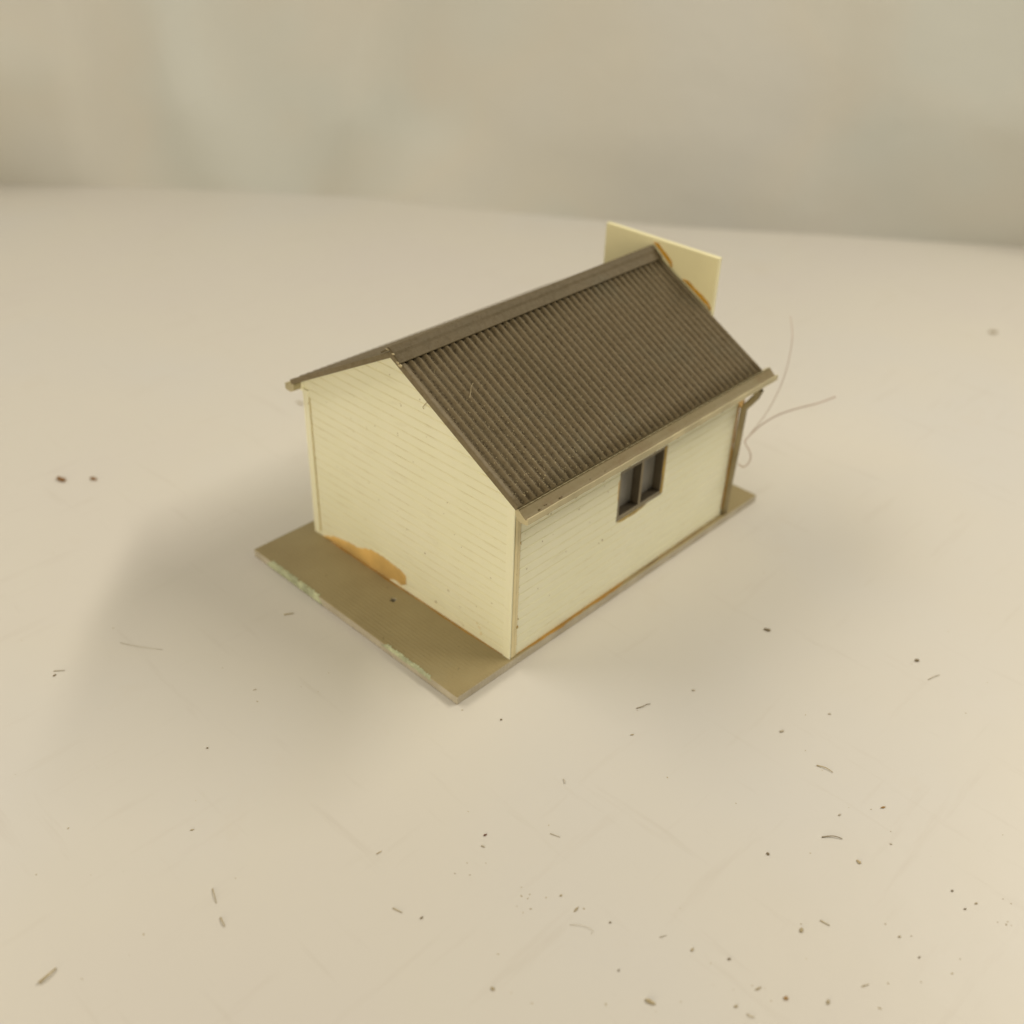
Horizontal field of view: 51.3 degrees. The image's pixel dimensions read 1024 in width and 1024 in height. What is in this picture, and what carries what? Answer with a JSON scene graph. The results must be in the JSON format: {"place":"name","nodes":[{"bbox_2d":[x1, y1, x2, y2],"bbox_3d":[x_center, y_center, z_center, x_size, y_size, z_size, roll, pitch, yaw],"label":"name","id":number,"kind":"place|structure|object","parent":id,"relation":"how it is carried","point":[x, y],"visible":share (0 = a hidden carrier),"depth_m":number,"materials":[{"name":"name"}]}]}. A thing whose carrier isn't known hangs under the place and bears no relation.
{"place":"outdoors","nodes":[
{"label":"outdoors","id":0,"kind":"place"},
{"bbox_2d":[0,184,1023,1023],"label":"table","id":1,"kind":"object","parent":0,"point":[256,760],"depth_m":0.15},
{"bbox_2d":[38,968,56,983],"bbox_3d":[-0.049,0.049,0.113,0.001,0.001,0.002,29,43,34],"label":"splinter","id":2,"kind":"object","parent":1,"relation":"on","point":[46,976],"visible":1,"depth_m":0.11,"materials":[{"name":"beige wood"}]},
{"bbox_2d":[56,476,65,481],"bbox_3d":[-0.082,-0.006,0.193,0.002,0.001,0.001,29,43,34],"label":"crumb","id":3,"kind":"object","parent":1,"relation":"on","point":[61,479],"visible":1,"depth_m":0.19,"materials":[{"name":"brown"}]},
{"bbox_2d":[15,284,1011,1011],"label":"dust specks","id":4,"kind":"object","parent":1,"relation":"on","point":[469,874],"visible":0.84,"depth_m":0.12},
{"bbox_2d":[254,222,777,703],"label":"model house","id":5,"kind":"structure","parent":1,"relation":"on","point":[428,546],"depth_m":0.16,"materials":[{"name":"beige plastic"}]},
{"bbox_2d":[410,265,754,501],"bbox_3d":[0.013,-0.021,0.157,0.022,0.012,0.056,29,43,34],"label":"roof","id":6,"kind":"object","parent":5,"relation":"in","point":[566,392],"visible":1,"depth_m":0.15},
{"bbox_2d":[616,445,667,521],"bbox_3d":[0.019,-0.004,0.163,0.002,0.010,0.012,29,43,34],"label":"window","id":7,"kind":"structure","parent":5,"relation":"in","point":[640,483],"depth_m":0.16,"materials":[{"name":"plastic"}]},
{"bbox_2d":[750,316,792,433],"bbox_3d":[0.044,-0.023,0.182,0.006,0.016,0.017,29,43,34],"label":"hair","id":8,"kind":"object","parent":5,"relation":"attached to","point":[783,377],"visible":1,"depth_m":0.18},
{"bbox_2d":[644,999,655,1004],"bbox_3d":[0.015,0.052,0.113,0.001,0.001,0.001,29,43,34],"label":"crumb","id":9,"kind":"object","parent":1,"relation":"on","point":[650,1001],"visible":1,"depth_m":0.11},
{"bbox_2d":[738,396,835,467],"bbox_3d":[0.046,-0.014,0.181,0.007,0.009,0.018,29,43,34],"label":"hair","id":10,"kind":"object","parent":1,"relation":"on","point":[772,418],"visible":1,"depth_m":0.18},
{"bbox_2d":[0,0,1023,246],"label":"backdrop","id":11,"kind":"structure","parent":0,"point":[882,118],"depth_m":0.31,"materials":[{"name":"white fabric"}]}
]}

